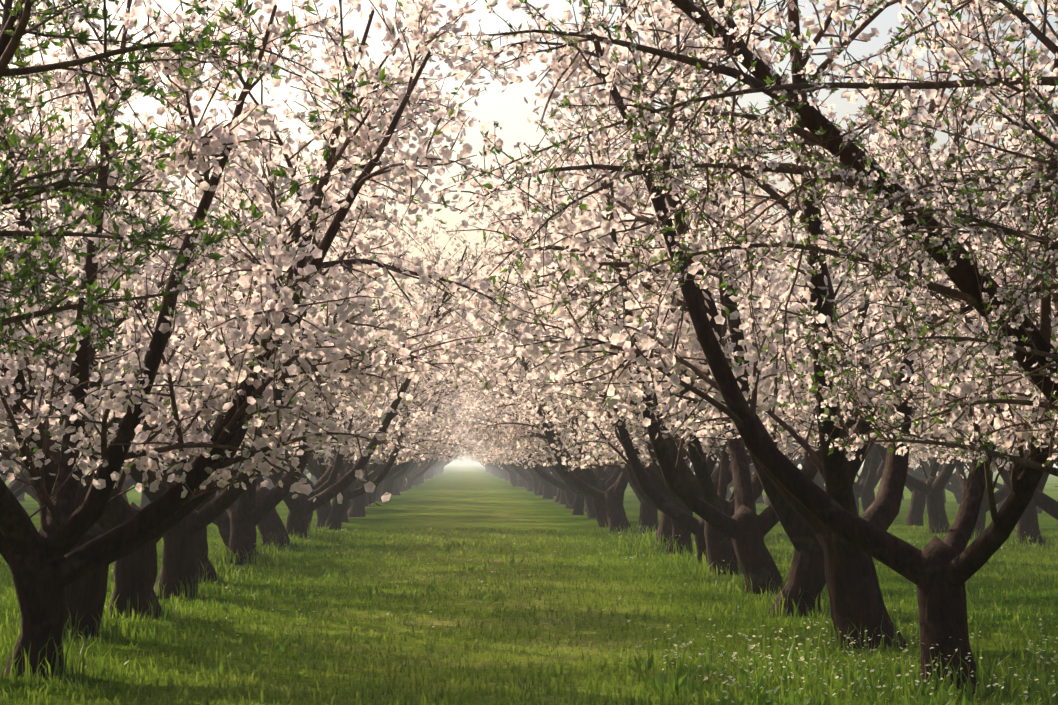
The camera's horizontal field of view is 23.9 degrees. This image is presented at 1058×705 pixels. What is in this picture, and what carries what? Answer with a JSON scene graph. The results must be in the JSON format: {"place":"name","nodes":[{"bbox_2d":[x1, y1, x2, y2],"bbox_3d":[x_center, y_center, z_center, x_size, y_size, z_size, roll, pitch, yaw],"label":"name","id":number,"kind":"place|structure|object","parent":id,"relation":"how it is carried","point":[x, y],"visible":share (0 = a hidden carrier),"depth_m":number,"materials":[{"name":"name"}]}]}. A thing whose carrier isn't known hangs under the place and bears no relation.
{"place":"outdoors","nodes":[
{"label":"outdoors","id":0,"kind":"place"},
{"bbox_2d":[0,465,1057,704],"bbox_3d":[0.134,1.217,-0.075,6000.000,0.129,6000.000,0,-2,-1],"label":"ground","id":1,"kind":"structure","parent":0,"point":[466,497],"depth_m":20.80,"materials":[{"name":"green plant"}]},
{"bbox_2d":[0,471,24,500],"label":"tree","id":2,"kind":"object","parent":1,"relation":"on","point":[20,497],"depth_m":75.80,"materials":[{"name":"brown plant"}]},
{"bbox_2d":[4,390,91,497],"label":"tree","id":3,"kind":"object","parent":1,"relation":"on","point":[20,490],"visible":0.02,"depth_m":42.06,"materials":[{"name":"brown plant"}]},
{"bbox_2d":[4,253,141,492],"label":"tree","id":4,"kind":"object","parent":1,"relation":"on","point":[13,485],"depth_m":44.58,"materials":[{"name":"brown plant"}]},
{"bbox_2d":[0,217,155,470],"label":"tree","id":5,"kind":"object","parent":1,"relation":"on","point":[2,457],"visible":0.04,"depth_m":38.90,"materials":[{"name":"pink plant"}]},
{"bbox_2d":[41,371,129,503],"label":"tree","id":6,"kind":"object","parent":1,"relation":"on","point":[128,476],"depth_m":59.74,"materials":[{"name":"brown plant"}]},
{"bbox_2d":[0,264,171,523],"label":"tree","id":7,"kind":"object","parent":1,"relation":"on","point":[29,491],"depth_m":47.79,"materials":[{"name":"brown plant"}]},
{"bbox_2d":[16,298,197,499],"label":"tree","id":8,"kind":"object","parent":1,"relation":"on","point":[129,482],"depth_m":56.93,"materials":[{"name":"brown plant"}]},
{"bbox_2d":[121,339,191,508],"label":"tree","id":9,"kind":"object","parent":1,"relation":"on","point":[144,501],"depth_m":63.40,"materials":[{"name":"brown plant"}]},
{"bbox_2d":[13,205,336,554],"bbox_3d":[-4.582,0.440,32.389,5.114,4.924,4.938,-4,-2,-18],"label":"tree","id":10,"kind":"object","parent":1,"relation":"on","point":[222,521],"visible":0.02,"depth_m":32.40,"materials":[{"name":"pink plant"}]},
{"bbox_2d":[0,121,359,581],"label":"tree","id":11,"kind":"object","parent":1,"relation":"on","point":[202,543],"visible":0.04,"depth_m":25.21,"materials":[{"name":"pink plant"}]},
{"bbox_2d":[0,0,393,367],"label":"tree","id":12,"kind":"object","parent":1,"relation":"on","point":[16,22],"visible":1,"depth_m":9.28,"materials":[{"name":"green plant"}]},
{"bbox_2d":[187,354,239,495],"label":"tree","id":13,"kind":"object","parent":1,"relation":"on","point":[234,467],"depth_m":81.64,"materials":[{"name":"brown plant"}]},
{"bbox_2d":[0,0,465,598],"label":"tree","id":14,"kind":"object","parent":1,"relation":"on","point":[180,554],"visible":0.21,"depth_m":22.88,"materials":[{"name":"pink plant"}]},
{"bbox_2d":[0,0,484,617],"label":"tree","id":15,"kind":"object","parent":1,"relation":"on","point":[134,576],"visible":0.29,"depth_m":19.85,"materials":[{"name":"pink plant"}]},
{"bbox_2d":[0,0,517,637],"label":"tree","id":16,"kind":"object","parent":1,"relation":"on","point":[86,594],"visible":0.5,"depth_m":16.86,"materials":[{"name":"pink plant"}]},
{"bbox_2d":[99,158,424,545],"bbox_3d":[-3.771,-0.144,36.339,5.109,6.360,5.852,0,-6,-10],"label":"tree","id":17,"kind":"object","parent":1,"relation":"on","point":[270,525],"visible":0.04,"depth_m":35.71,"materials":[{"name":"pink plant"}]},
{"bbox_2d":[0,0,526,676],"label":"tree","id":18,"kind":"object","parent":1,"relation":"on","point":[46,568],"visible":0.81,"depth_m":13.76,"materials":[{"name":"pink plant"}]},
{"bbox_2d":[98,116,458,564],"bbox_3d":[-3.444,0.096,29.934,5.207,5.192,5.392,-7,0,21],"label":"tree","id":19,"kind":"object","parent":1,"relation":"on","point":[247,513],"visible":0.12,"depth_m":29.30,"materials":[{"name":"pink plant"}]},
{"bbox_2d":[266,455,290,489],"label":"tree","id":20,"kind":"object","parent":1,"relation":"on","point":[269,486],"depth_m":102.75,"materials":[{"name":"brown plant"}]},
{"bbox_2d":[152,207,478,526],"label":"tree","id":21,"kind":"object","parent":1,"relation":"on","point":[323,512],"visible":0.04,"depth_m":45.63,"materials":[{"name":"pink plant"}]},
{"bbox_2d":[310,467,327,483],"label":"tree","id":22,"kind":"object","parent":1,"relation":"on","point":[312,478],"depth_m":131.02,"materials":[{"name":"brown plant"}]},
{"bbox_2d":[246,313,419,511],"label":"tree","id":23,"kind":"object","parent":1,"relation":"on","point":[312,473],"depth_m":59.48,"materials":[{"name":"brown plant"}]},
{"bbox_2d":[161,201,526,537],"bbox_3d":[-3.139,0.451,37.680,5.470,5.455,5.665,1,3,-23],"label":"tree","id":24,"kind":"object","parent":1,"relation":"on","point":[301,507],"visible":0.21,"depth_m":37.44,"materials":[{"name":"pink plant"}]},
{"bbox_2d":[249,282,449,490],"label":"tree","id":25,"kind":"object","parent":1,"relation":"on","point":[374,467],"visible":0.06,"depth_m":54.05,"materials":[{"name":"pink plant"}]},
{"bbox_2d":[295,255,422,531],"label":"tree","id":26,"kind":"object","parent":1,"relation":"on","point":[327,479],"visible":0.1,"depth_m":41.99,"materials":[{"name":"pink plant"}]},
{"bbox_2d":[289,312,467,476],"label":"tree","id":27,"kind":"object","parent":1,"relation":"on","point":[435,403],"visible":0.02,"depth_m":62.93,"materials":[{"name":"pink plant"}]},
{"bbox_2d":[302,280,469,521],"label":"tree","id":28,"kind":"object","parent":1,"relation":"on","point":[313,467],"visible":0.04,"depth_m":51.34,"materials":[{"name":"pink plant"}]},
{"bbox_2d":[289,290,492,529],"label":"tree","id":29,"kind":"object","parent":1,"relation":"on","point":[335,516],"visible":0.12,"depth_m":44.97,"materials":[{"name":"pink plant"}]},
{"bbox_2d":[366,325,462,468],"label":"tree","id":30,"kind":"object","parent":1,"relation":"on","point":[394,464],"depth_m":71.70,"materials":[{"name":"pink plant"}]},
{"bbox_2d":[368,345,468,501],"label":"tree","id":31,"kind":"object","parent":1,"relation":"on","point":[388,484],"visible":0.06,"depth_m":75.83,"materials":[{"name":"pink plant"}]},
{"bbox_2d":[391,445,445,494],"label":"tree","id":32,"kind":"object","parent":1,"relation":"on","point":[395,490],"depth_m":87.03,"materials":[{"name":"plant"}]},
{"bbox_2d":[344,281,498,516],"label":"tree","id":33,"kind":"object","parent":1,"relation":"on","point":[357,508],"visible":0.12,"depth_m":56.12,"materials":[{"name":"pink plant"}]},
{"bbox_2d":[375,334,471,500],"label":"tree","id":34,"kind":"object","parent":1,"relation":"on","point":[379,488],"visible":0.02,"depth_m":78.03,"materials":[{"name":"pink plant"}]},
{"bbox_2d":[397,385,452,487],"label":"tree","id":35,"kind":"object","parent":1,"relation":"on","point":[399,479],"depth_m":92.76,"materials":[{"name":"plant"}]},
{"bbox_2d":[354,309,501,505],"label":"tree","id":36,"kind":"object","parent":1,"relation":"on","point":[392,471],"visible":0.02,"depth_m":66.22,"materials":[{"name":"pink plant"}]},
{"bbox_2d":[403,419,452,485],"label":"tree","id":37,"kind":"object","parent":1,"relation":"on","point":[404,481],"depth_m":112.03,"materials":[{"name":"pink plant"}]},
{"bbox_2d":[398,367,461,491],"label":"tree","id":38,"kind":"object","parent":1,"relation":"on","point":[400,483],"depth_m":96.67,"materials":[{"name":"plant"}]},
{"bbox_2d":[396,384,465,482],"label":"tree","id":39,"kind":"object","parent":1,"relation":"on","point":[448,409],"visible":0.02,"depth_m":89.15,"materials":[{"name":"pink plant"}]},
{"bbox_2d":[405,402,457,488],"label":"tree","id":40,"kind":"object","parent":1,"relation":"on","point":[410,479],"depth_m":109.73,"materials":[{"name":"brown plant"}]},
{"bbox_2d":[400,384,472,491],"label":"tree","id":41,"kind":"object","parent":1,"relation":"on","point":[455,429],"depth_m":98.19,"materials":[{"name":"pink plant"}]},
{"bbox_2d":[405,404,467,479],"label":"tree","id":42,"kind":"object","parent":1,"relation":"on","point":[420,461],"visible":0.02,"depth_m":115.19,"materials":[{"name":"pink plant"}]},
{"bbox_2d":[406,400,471,483],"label":"tree","id":43,"kind":"object","parent":1,"relation":"on","point":[414,472],"depth_m":117.75,"materials":[{"name":"pink plant"}]},
{"bbox_2d":[412,400,472,484],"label":"tree","id":44,"kind":"object","parent":1,"relation":"on","point":[422,462],"depth_m":121.18,"materials":[{"name":"pink plant"}]},
{"bbox_2d":[417,380,471,483],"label":"tree","id":45,"kind":"object","parent":1,"relation":"on","point":[431,465],"visible":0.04,"depth_m":133.55,"materials":[{"name":"brown plant"}]},
{"bbox_2d":[424,428,467,478],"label":"tree","id":46,"kind":"object","parent":1,"relation":"on","point":[426,474],"depth_m":169.32,"materials":[{"name":"brown plant"}]},
{"bbox_2d":[429,434,468,477],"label":"tree","id":47,"kind":"object","parent":1,"relation":"on","point":[430,471],"depth_m":182.54,"materials":[{"name":"brown plant"}]},
{"bbox_2d":[439,450,467,473],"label":"tree","id":48,"kind":"object","parent":1,"relation":"on","point":[441,469],"visible":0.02,"depth_m":238.65,"materials":[{"name":"brown plant"}]},
{"bbox_2d":[460,433,504,478],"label":"tree","id":49,"kind":"object","parent":1,"relation":"on","point":[501,470],"depth_m":169.01,"materials":[{"name":"brown plant"}]},
{"bbox_2d":[469,454,497,475],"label":"tree","id":50,"kind":"object","parent":1,"relation":"on","point":[496,469],"visible":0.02,"depth_m":197.06,"materials":[{"name":"brown plant"}]},
{"bbox_2d":[458,400,511,483],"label":"tree","id":51,"kind":"object","parent":1,"relation":"on","point":[479,453],"visible":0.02,"depth_m":135.41,"materials":[{"name":"pink plant"}]},
{"bbox_2d":[464,435,508,480],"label":"tree","id":52,"kind":"object","parent":1,"relation":"on","point":[506,475],"visible":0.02,"depth_m":159.73,"materials":[{"name":"brown plant"}]},
{"bbox_2d":[462,379,524,486],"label":"tree","id":53,"kind":"object","parent":1,"relation":"on","point":[521,482],"depth_m":117.80,"materials":[{"name":"brown plant"}]},
{"bbox_2d":[472,420,517,485],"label":"tree","id":54,"kind":"object","parent":1,"relation":"on","point":[512,474],"visible":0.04,"depth_m":120.76,"materials":[{"name":"brown plant"}]},
{"bbox_2d":[461,374,531,491],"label":"tree","id":55,"kind":"object","parent":1,"relation":"on","point":[523,470],"visible":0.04,"depth_m":103.07,"materials":[{"name":"pink plant"}]},
{"bbox_2d":[460,376,533,491],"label":"tree","id":56,"kind":"object","parent":1,"relation":"on","point":[522,474],"visible":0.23,"depth_m":99.62,"materials":[{"name":"pink plant"}]},
{"bbox_2d":[463,360,532,480],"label":"tree","id":57,"kind":"object","parent":1,"relation":"on","point":[518,477],"depth_m":123.53,"materials":[{"name":"pink plant"}]},
{"bbox_2d":[454,369,550,494],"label":"tree","id":58,"kind":"object","parent":1,"relation":"on","point":[540,489],"depth_m":87.48,"materials":[{"name":"pink plant"}]},
{"bbox_2d":[471,400,538,494],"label":"tree","id":59,"kind":"object","parent":1,"relation":"on","point":[535,481],"visible":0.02,"depth_m":89.97,"materials":[{"name":"pink plant"}]},
{"bbox_2d":[479,403,533,492],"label":"tree","id":60,"kind":"object","parent":1,"relation":"on","point":[502,451],"depth_m":96.97,"materials":[{"name":"pink plant"}]},
{"bbox_2d":[472,389,553,498],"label":"tree","id":61,"kind":"object","parent":1,"relation":"on","point":[547,490],"visible":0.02,"depth_m":80.48,"materials":[{"name":"pink plant"}]},
{"bbox_2d":[458,336,568,507],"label":"tree","id":62,"kind":"object","parent":1,"relation":"on","point":[567,505],"depth_m":65.96,"materials":[{"name":"pink plant"}]},
{"bbox_2d":[470,354,557,495],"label":"tree","id":63,"kind":"object","parent":1,"relation":"on","point":[554,489],"depth_m":83.69,"materials":[{"name":"pink plant"}]},
{"bbox_2d":[478,400,552,474],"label":"tree","id":64,"kind":"object","parent":1,"relation":"on","point":[503,446],"depth_m":92.56,"materials":[{"name":"pink plant"}]},
{"bbox_2d":[418,251,616,517],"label":"tree","id":65,"kind":"object","parent":1,"relation":"on","point":[588,504],"visible":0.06,"depth_m":52.75,"materials":[{"name":"pink plant"}]},
{"bbox_2d":[476,395,560,501],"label":"tree","id":66,"kind":"object","parent":1,"relation":"on","point":[557,498],"depth_m":74.68,"materials":[{"name":"plant"}]},
{"bbox_2d":[478,371,566,504],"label":"tree","id":67,"kind":"object","parent":1,"relation":"on","point":[562,500],"depth_m":71.55,"materials":[{"name":"pink plant"}]},
{"bbox_2d":[460,284,604,511],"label":"tree","id":68,"kind":"object","parent":1,"relation":"on","point":[471,379],"depth_m":59.77,"materials":[{"name":"pink plant"}]},
{"bbox_2d":[462,336,606,508],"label":"tree","id":69,"kind":"object","parent":1,"relation":"on","point":[570,494],"visible":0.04,"depth_m":62.31,"materials":[{"name":"pink plant"}]},
{"bbox_2d":[451,273,621,527],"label":"tree","id":70,"kind":"object","parent":1,"relation":"on","point":[588,476],"visible":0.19,"depth_m":46.96,"materials":[{"name":"pink plant"}]},
{"bbox_2d":[464,294,608,506],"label":"tree","id":71,"kind":"object","parent":1,"relation":"on","point":[495,398],"depth_m":67.63,"materials":[{"name":"pink plant"}]},
{"bbox_2d":[500,288,609,514],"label":"tree","id":72,"kind":"object","parent":1,"relation":"on","point":[578,506],"visible":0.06,"depth_m":55.77,"materials":[{"name":"pink plant"}]},
{"bbox_2d":[472,287,696,482],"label":"tree","id":73,"kind":"object","parent":1,"relation":"on","point":[602,477],"visible":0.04,"depth_m":49.81,"materials":[{"name":"pink plant"}]},
{"bbox_2d":[454,178,737,533],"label":"tree","id":74,"kind":"object","parent":1,"relation":"on","point":[611,497],"visible":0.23,"depth_m":44.37,"materials":[{"name":"pink plant"}]},
{"bbox_2d":[177,411,1056,464],"bbox_3d":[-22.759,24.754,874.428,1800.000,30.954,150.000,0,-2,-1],"label":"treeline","id":75,"kind":"object","parent":1,"relation":"on","point":[467,461],"depth_m":798.97,"materials":[{"name":"white plant"}]},
{"bbox_2d":[491,273,744,535],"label":"tree","id":76,"kind":"object","parent":1,"relation":"on","point":[648,514],"visible":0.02,"depth_m":41.76,"materials":[{"name":"pink plant"}]},
{"bbox_2d":[455,154,877,553],"bbox_3d":[1.681,0.167,31.910,5.919,5.314,5.053,-1,-1,-43],"label":"tree","id":77,"kind":"object","parent":1,"relation":"on","point":[660,485],"visible":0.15,"depth_m":31.61,"materials":[{"name":"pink plant"}]},
{"bbox_2d":[543,228,801,535],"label":"tree","id":78,"kind":"object","parent":1,"relation":"on","point":[636,486],"depth_m":37.71,"materials":[{"name":"pink plant"}]},
{"bbox_2d":[568,237,806,548],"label":"tree","id":79,"kind":"object","parent":1,"relation":"on","point":[665,528],"depth_m":34.73,"materials":[{"name":"pink plant"}]},
{"bbox_2d":[489,84,924,574],"bbox_3d":[1.759,-0.092,26.658,4.290,5.361,6.343,3,3,36],"label":"tree","id":80,"kind":"object","parent":1,"relation":"on","point":[719,544],"visible":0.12,"depth_m":26.38,"materials":[{"name":"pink plant"}]},
{"bbox_2d":[703,410,732,498],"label":"tree","id":81,"kind":"object","parent":1,"relation":"on","point":[729,486],"visible":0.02,"depth_m":77.98,"materials":[{"name":"brown plant"}]},
{"bbox_2d":[695,380,752,471],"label":"tree","id":82,"kind":"object","parent":1,"relation":"on","point":[718,462],"depth_m":74.55,"materials":[{"name":"brown plant"}]},
{"bbox_2d":[534,189,922,563],"bbox_3d":[2.117,0.410,28.634,4.038,4.455,5.260,3,-1,-13],"label":"tree","id":83,"kind":"object","parent":1,"relation":"on","point":[687,521],"visible":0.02,"depth_m":28.59,"materials":[{"name":"pink plant"}]},
{"bbox_2d":[403,0,1057,694],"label":"tree","id":84,"kind":"object","parent":1,"relation":"on","point":[939,572],"visible":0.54,"depth_m":13.72,"materials":[{"name":"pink plant"}]},
{"bbox_2d":[432,0,1057,486],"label":"tree","id":85,"kind":"object","parent":1,"relation":"on","point":[998,306],"visible":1,"depth_m":9.11,"materials":[{"name":"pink plant"}]},
{"bbox_2d":[437,0,1052,648],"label":"tree","id":86,"kind":"object","parent":1,"relation":"on","point":[855,594],"visible":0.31,"depth_m":16.56,"materials":[{"name":"pink plant"}]},
{"bbox_2d":[480,22,1011,594],"bbox_3d":[2.239,-0.412,23.725,4.605,5.732,5.275,-2,-4,20],"label":"tree","id":87,"kind":"object","parent":1,"relation":"on","point":[746,528],"visible":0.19,"depth_m":23.16,"materials":[{"name":"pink plant"}]},
{"bbox_2d":[719,457,796,502],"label":"tree","id":88,"kind":"object","parent":1,"relation":"on","point":[760,499],"depth_m":71.93,"materials":[{"name":"brown plant"}]},
{"bbox_2d":[750,458,799,504],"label":"tree","id":89,"kind":"object","parent":1,"relation":"on","point":[767,501],"depth_m":68.62,"materials":[{"name":"brown plant"}]},
{"bbox_2d":[763,277,871,465],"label":"tree","id":90,"kind":"object","parent":1,"relation":"on","point":[791,451],"depth_m":61.97,"materials":[{"name":"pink plant"}]},
{"bbox_2d":[595,0,1051,615],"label":"tree","id":91,"kind":"object","parent":1,"relation":"on","point":[807,580],"visible":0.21,"depth_m":19.74,"materials":[{"name":"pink plant"}]},
{"bbox_2d":[740,279,929,511],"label":"tree","id":92,"kind":"object","parent":1,"relation":"on","point":[864,488],"depth_m":49.08,"materials":[{"name":"brown plant"}]},
{"bbox_2d":[770,309,921,515],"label":"tree","id":93,"kind":"object","parent":1,"relation":"on","point":[864,473],"visible":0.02,"depth_m":52.97,"materials":[{"name":"brown plant"}]},
{"bbox_2d":[788,414,909,489],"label":"tree","id":94,"kind":"object","parent":1,"relation":"on","point":[816,481],"depth_m":55.63,"materials":[{"name":"brown plant"}]},
{"bbox_2d":[784,302,929,482],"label":"tree","id":95,"kind":"object","parent":1,"relation":"on","point":[798,462],"depth_m":59.11,"materials":[{"name":"pink plant"}]},
{"bbox_2d":[766,216,1008,532],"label":"tree","id":96,"kind":"object","parent":1,"relation":"on","point":[931,488],"depth_m":42.68,"materials":[{"name":"brown plant"}]},
{"bbox_2d":[838,294,1012,525],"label":"tree","id":97,"kind":"object","parent":1,"relation":"on","point":[916,508],"depth_m":45.74,"materials":[{"name":"brown plant"}]},
{"bbox_2d":[907,454,966,482],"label":"tree","id":98,"kind":"object","parent":1,"relation":"on","point":[920,475],"depth_m":75.91,"materials":[{"name":"brown plant"}]},
{"bbox_2d":[910,451,964,502],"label":"tree","id":99,"kind":"object","parent":1,"relation":"on","point":[938,474],"depth_m":72.66,"materials":[{"name":"brown plant"}]},
{"bbox_2d":[908,378,967,503],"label":"tree","id":100,"kind":"object","parent":1,"relation":"on","point":[954,488],"visible":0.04,"depth_m":68.82,"materials":[{"name":"pink plant"}]},
{"bbox_2d":[912,450,994,484],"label":"tree","id":101,"kind":"object","parent":1,"relation":"on","point":[954,478],"visible":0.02,"depth_m":65.96,"materials":[{"name":"brown plant"}]},
{"bbox_2d":[887,256,1052,540],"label":"tree","id":102,"kind":"object","parent":1,"relation":"on","point":[1001,494],"visible":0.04,"depth_m":40.00,"materials":[{"name":"brown plant"}]},
{"bbox_2d":[915,306,1024,509],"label":"tree","id":103,"kind":"object","parent":1,"relation":"on","point":[999,486],"depth_m":63.39,"materials":[{"name":"brown plant"}]},
{"bbox_2d":[926,363,1041,512],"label":"tree","id":104,"kind":"object","parent":1,"relation":"on","point":[1038,509],"depth_m":59.33,"materials":[{"name":"brown plant"}]},
{"bbox_2d":[914,241,1057,545],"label":"tree","id":105,"kind":"object","parent":1,"relation":"on","point":[1027,523],"depth_m":36.24,"materials":[{"name":"brown plant"}]},
{"bbox_2d":[914,208,1057,519],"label":"tree","id":106,"kind":"object","parent":1,"relation":"on","point":[1045,502],"visible":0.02,"depth_m":32.78,"materials":[{"name":"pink plant"}]},
{"bbox_2d":[931,200,1057,458],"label":"tree","id":107,"kind":"object","parent":1,"relation":"on","point":[1054,455],"visible":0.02,"depth_m":29.59,"materials":[{"name":"pink plant"}]},
{"bbox_2d":[0,0,1057,409],"label":"sky","id":108,"kind":"structure","parent":0,"point":[508,107],"materials":[{"name":"white"}]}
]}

